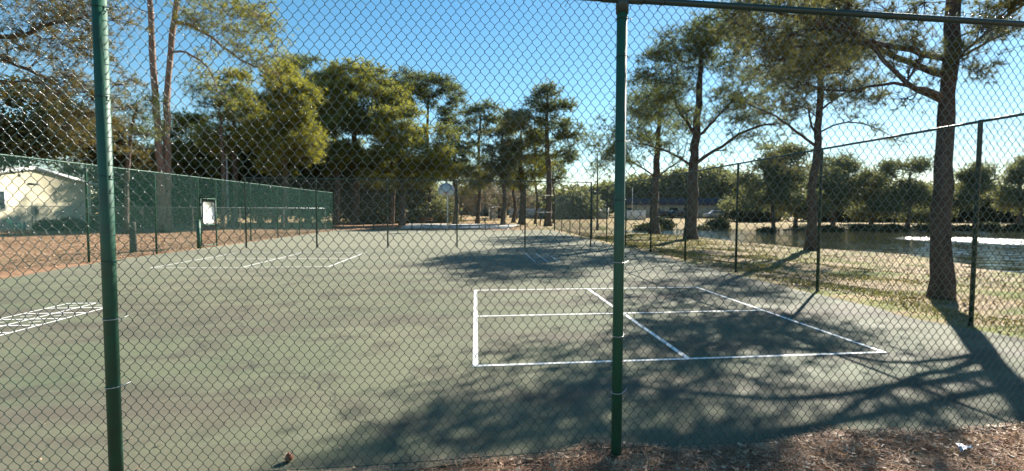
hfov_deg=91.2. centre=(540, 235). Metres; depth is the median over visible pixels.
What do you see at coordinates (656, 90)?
pine tree
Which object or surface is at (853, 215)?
oak tree
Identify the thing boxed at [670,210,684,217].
parked car
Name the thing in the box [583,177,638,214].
distant tree
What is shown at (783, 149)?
oak tree
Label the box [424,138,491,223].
tree
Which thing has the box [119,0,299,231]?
twin pine
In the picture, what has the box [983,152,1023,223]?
oak tree
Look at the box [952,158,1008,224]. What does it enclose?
oak tree
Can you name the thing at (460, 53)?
sky
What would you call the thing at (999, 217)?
distant tree
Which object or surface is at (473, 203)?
distant tree
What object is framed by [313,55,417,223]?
pine tree
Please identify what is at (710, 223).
shrub
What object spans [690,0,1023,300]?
pine tree
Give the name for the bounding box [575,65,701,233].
pine tree
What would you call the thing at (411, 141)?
oak tree
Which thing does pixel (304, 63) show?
pine tree
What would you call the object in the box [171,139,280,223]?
oak tree
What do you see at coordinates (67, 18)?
pine tree
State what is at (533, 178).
pine tree
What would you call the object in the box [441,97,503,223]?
pine tree
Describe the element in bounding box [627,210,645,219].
white fence
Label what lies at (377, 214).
oak tree
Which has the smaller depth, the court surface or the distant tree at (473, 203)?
the court surface
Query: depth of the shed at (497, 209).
95.85 m
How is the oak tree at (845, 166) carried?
on the ground at (730, 270)
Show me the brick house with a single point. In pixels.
(42, 194)
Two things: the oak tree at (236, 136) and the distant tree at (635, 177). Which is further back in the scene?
the distant tree at (635, 177)
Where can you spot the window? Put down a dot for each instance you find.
(3, 195)
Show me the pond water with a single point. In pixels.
(980, 253)
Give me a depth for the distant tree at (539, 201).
140.84 m
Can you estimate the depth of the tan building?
114.48 m
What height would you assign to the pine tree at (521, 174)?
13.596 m
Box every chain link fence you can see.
[0,0,1023,470]
[0,154,332,270]
[244,177,591,247]
[334,193,554,229]
[555,113,1023,333]
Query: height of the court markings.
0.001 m
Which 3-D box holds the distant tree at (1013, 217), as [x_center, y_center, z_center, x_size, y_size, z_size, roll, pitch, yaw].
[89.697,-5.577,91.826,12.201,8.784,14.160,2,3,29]
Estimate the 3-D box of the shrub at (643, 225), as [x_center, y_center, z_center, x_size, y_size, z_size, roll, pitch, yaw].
[12.879,-0.698,60.035,4.457,2.418,3.379,0,3,-7]
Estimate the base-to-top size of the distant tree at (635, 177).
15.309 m
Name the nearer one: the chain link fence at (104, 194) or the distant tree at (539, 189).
the chain link fence at (104, 194)
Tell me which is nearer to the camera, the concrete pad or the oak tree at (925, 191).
the concrete pad
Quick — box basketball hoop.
[438,183,453,230]
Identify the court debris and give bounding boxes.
[11,243,1017,469]
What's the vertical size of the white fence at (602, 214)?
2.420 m
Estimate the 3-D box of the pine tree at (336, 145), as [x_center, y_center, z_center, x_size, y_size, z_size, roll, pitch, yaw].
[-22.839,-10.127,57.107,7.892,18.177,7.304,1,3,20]
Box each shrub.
[31,218,59,230]
[52,217,85,230]
[83,213,117,230]
[115,201,153,228]
[443,182,492,219]
[449,175,498,208]
[474,185,517,218]
[496,188,542,218]
[632,220,664,230]
[648,215,676,228]
[697,225,719,229]
[705,217,731,228]
[756,226,779,229]
[817,224,844,230]
[846,223,883,230]
[879,223,911,230]
[911,222,929,230]
[951,224,983,230]
[978,221,1003,230]
[1004,221,1023,230]
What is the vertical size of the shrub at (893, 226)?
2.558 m
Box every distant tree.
[443,184,500,214]
[492,190,545,210]
[526,184,561,206]
[539,184,610,218]
[555,183,594,194]
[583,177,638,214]
[605,168,676,197]
[649,166,687,197]
[677,159,745,197]
[716,190,792,221]
[788,191,859,221]
[857,202,927,222]
[951,186,1009,222]
[970,190,1023,222]
[998,185,1023,222]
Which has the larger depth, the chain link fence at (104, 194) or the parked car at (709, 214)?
the parked car at (709, 214)
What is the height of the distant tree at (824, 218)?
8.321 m
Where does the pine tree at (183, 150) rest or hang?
on the ground at (730, 270)
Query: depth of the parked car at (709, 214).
100.06 m
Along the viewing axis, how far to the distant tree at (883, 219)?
89.54 m
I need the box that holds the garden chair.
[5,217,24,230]
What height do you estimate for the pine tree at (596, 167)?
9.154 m
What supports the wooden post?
on the ground at (730, 270)
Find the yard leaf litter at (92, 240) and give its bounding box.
[0,231,314,273]
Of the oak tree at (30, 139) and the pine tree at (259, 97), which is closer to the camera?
the oak tree at (30, 139)
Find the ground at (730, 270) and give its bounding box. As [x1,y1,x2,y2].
[0,212,1023,470]
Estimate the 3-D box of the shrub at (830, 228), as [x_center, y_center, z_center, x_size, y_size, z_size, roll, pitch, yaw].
[37.722,-0.223,64.873,4.554,2.684,3.865,0,3,-7]
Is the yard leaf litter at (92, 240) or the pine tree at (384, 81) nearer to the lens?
the yard leaf litter at (92, 240)
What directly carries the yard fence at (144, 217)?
on the ground at (730, 270)
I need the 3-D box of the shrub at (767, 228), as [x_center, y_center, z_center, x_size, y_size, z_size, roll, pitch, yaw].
[29.031,-0.060,64.311,4.087,2.371,3.581,0,3,-7]
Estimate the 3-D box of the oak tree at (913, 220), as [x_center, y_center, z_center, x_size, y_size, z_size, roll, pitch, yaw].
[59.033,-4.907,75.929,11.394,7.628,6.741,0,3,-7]
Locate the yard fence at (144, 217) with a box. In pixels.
[0,206,325,232]
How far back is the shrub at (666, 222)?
65.27 m
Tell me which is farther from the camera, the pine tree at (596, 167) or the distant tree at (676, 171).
the distant tree at (676, 171)
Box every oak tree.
[0,74,114,176]
[69,161,189,224]
[151,140,230,223]
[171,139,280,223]
[184,65,276,226]
[236,148,328,223]
[289,140,375,223]
[317,140,418,223]
[352,101,462,224]
[372,151,463,222]
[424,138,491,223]
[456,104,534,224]
[716,137,824,227]
[761,166,854,227]
[800,149,895,224]
[843,181,896,223]
[860,152,933,228]
[889,179,958,224]
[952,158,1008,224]
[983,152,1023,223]
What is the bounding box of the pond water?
[613,229,1023,272]
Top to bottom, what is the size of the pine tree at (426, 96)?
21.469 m
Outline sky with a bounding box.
[0,0,1023,198]
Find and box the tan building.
[611,198,724,217]
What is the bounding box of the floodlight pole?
[215,124,235,224]
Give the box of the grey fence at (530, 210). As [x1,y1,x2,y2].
[509,207,544,217]
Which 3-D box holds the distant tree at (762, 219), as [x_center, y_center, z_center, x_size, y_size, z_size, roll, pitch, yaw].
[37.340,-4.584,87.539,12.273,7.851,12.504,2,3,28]
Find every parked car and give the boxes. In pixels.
[658,210,672,217]
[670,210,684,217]
[703,210,724,217]
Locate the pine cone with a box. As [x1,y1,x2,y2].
[283,451,294,461]
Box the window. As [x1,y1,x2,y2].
[0,190,6,209]
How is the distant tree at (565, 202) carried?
on the ground at (730, 270)
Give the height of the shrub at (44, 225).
1.385 m
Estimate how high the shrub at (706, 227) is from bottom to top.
2.341 m
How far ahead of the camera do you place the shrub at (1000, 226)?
67.26 m
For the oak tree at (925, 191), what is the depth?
69.31 m
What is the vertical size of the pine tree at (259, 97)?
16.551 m
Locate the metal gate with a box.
[200,198,217,245]
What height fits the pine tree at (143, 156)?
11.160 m
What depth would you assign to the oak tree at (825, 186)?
69.13 m
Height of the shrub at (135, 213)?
2.724 m
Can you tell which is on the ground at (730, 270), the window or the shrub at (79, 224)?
the shrub at (79, 224)
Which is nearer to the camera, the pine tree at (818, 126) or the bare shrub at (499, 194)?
the pine tree at (818, 126)
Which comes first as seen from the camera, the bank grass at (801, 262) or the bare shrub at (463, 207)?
the bank grass at (801, 262)
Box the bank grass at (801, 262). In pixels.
[582,234,1023,334]
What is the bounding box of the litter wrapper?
[956,443,971,451]
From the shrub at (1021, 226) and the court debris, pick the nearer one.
the court debris
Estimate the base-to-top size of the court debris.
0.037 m
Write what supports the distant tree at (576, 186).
on the ground at (730, 270)
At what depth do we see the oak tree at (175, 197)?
57.01 m
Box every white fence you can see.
[598,208,608,218]
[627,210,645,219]
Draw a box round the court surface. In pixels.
[0,230,1023,470]
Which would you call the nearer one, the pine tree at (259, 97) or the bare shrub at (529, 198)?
the pine tree at (259, 97)
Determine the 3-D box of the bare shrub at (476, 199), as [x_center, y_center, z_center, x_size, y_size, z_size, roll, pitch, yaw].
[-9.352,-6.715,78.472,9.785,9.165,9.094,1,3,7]
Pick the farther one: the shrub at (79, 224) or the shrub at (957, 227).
the shrub at (957, 227)
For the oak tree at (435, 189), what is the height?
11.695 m
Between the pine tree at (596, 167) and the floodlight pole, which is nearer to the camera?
the floodlight pole
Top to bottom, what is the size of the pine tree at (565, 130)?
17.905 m
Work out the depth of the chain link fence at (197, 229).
18.58 m
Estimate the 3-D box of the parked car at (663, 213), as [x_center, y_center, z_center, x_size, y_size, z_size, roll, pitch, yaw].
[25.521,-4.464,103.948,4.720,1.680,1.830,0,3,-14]
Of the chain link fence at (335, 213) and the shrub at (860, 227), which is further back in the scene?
the shrub at (860, 227)
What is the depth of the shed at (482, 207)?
117.81 m
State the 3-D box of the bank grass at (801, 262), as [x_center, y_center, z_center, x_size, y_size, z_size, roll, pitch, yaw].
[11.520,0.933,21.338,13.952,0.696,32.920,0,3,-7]
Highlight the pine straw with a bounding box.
[287,419,1023,470]
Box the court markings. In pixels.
[0,231,886,366]
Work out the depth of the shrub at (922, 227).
66.62 m
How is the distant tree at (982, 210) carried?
on the ground at (730, 270)
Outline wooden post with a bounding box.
[129,222,136,252]
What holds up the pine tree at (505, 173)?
on the ground at (730, 270)
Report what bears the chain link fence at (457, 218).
on the court surface
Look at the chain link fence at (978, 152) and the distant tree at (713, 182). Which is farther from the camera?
the distant tree at (713, 182)
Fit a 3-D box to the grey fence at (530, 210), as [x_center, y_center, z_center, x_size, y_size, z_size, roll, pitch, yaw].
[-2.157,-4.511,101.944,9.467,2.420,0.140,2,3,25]
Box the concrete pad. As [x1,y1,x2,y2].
[400,224,519,228]
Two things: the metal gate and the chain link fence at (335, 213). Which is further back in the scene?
the chain link fence at (335, 213)
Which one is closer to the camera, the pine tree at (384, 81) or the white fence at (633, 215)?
the pine tree at (384, 81)
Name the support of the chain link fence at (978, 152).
on the ground at (730, 270)
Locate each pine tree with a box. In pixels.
[0,0,155,158]
[51,109,156,189]
[112,84,175,233]
[140,106,242,224]
[158,74,260,229]
[238,52,334,227]
[238,87,276,223]
[254,50,352,223]
[307,66,366,224]
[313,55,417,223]
[356,72,421,223]
[385,62,471,222]
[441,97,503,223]
[488,120,557,224]
[507,169,519,222]
[517,78,592,225]
[523,152,551,223]
[543,150,575,222]
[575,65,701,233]
[578,156,614,229]
[626,0,800,239]
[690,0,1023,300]
[731,0,910,250]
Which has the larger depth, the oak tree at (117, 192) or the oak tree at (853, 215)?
the oak tree at (853, 215)
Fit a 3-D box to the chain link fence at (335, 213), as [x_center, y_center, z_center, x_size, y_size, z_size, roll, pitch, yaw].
[-7.716,-1.913,42.038,18.181,3.150,0.072,0,3,-9]
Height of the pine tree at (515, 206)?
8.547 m
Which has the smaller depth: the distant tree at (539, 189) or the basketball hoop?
the basketball hoop
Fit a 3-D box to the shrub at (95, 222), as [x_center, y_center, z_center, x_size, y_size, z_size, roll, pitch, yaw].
[-34.214,-0.992,38.923,2.261,1.918,2.034,0,3,-7]
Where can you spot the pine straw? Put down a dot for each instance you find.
(1011, 433)
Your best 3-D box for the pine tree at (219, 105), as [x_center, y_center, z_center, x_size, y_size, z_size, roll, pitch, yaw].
[-26.820,-6.892,40.748,7.556,13.160,5.280,0,3,-7]
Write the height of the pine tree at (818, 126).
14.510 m
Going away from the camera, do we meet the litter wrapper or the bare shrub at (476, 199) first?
the litter wrapper
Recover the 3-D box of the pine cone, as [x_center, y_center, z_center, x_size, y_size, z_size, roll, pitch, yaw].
[-1.667,1.468,3.319,0.074,0.058,0.074,-2,4,-42]
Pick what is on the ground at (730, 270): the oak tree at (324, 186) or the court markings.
the oak tree at (324, 186)
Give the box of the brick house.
[0,166,97,229]
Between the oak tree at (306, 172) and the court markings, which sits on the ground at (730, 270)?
the oak tree at (306, 172)
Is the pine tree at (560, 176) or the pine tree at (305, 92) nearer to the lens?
the pine tree at (305, 92)
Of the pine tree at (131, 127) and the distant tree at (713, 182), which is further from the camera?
the distant tree at (713, 182)

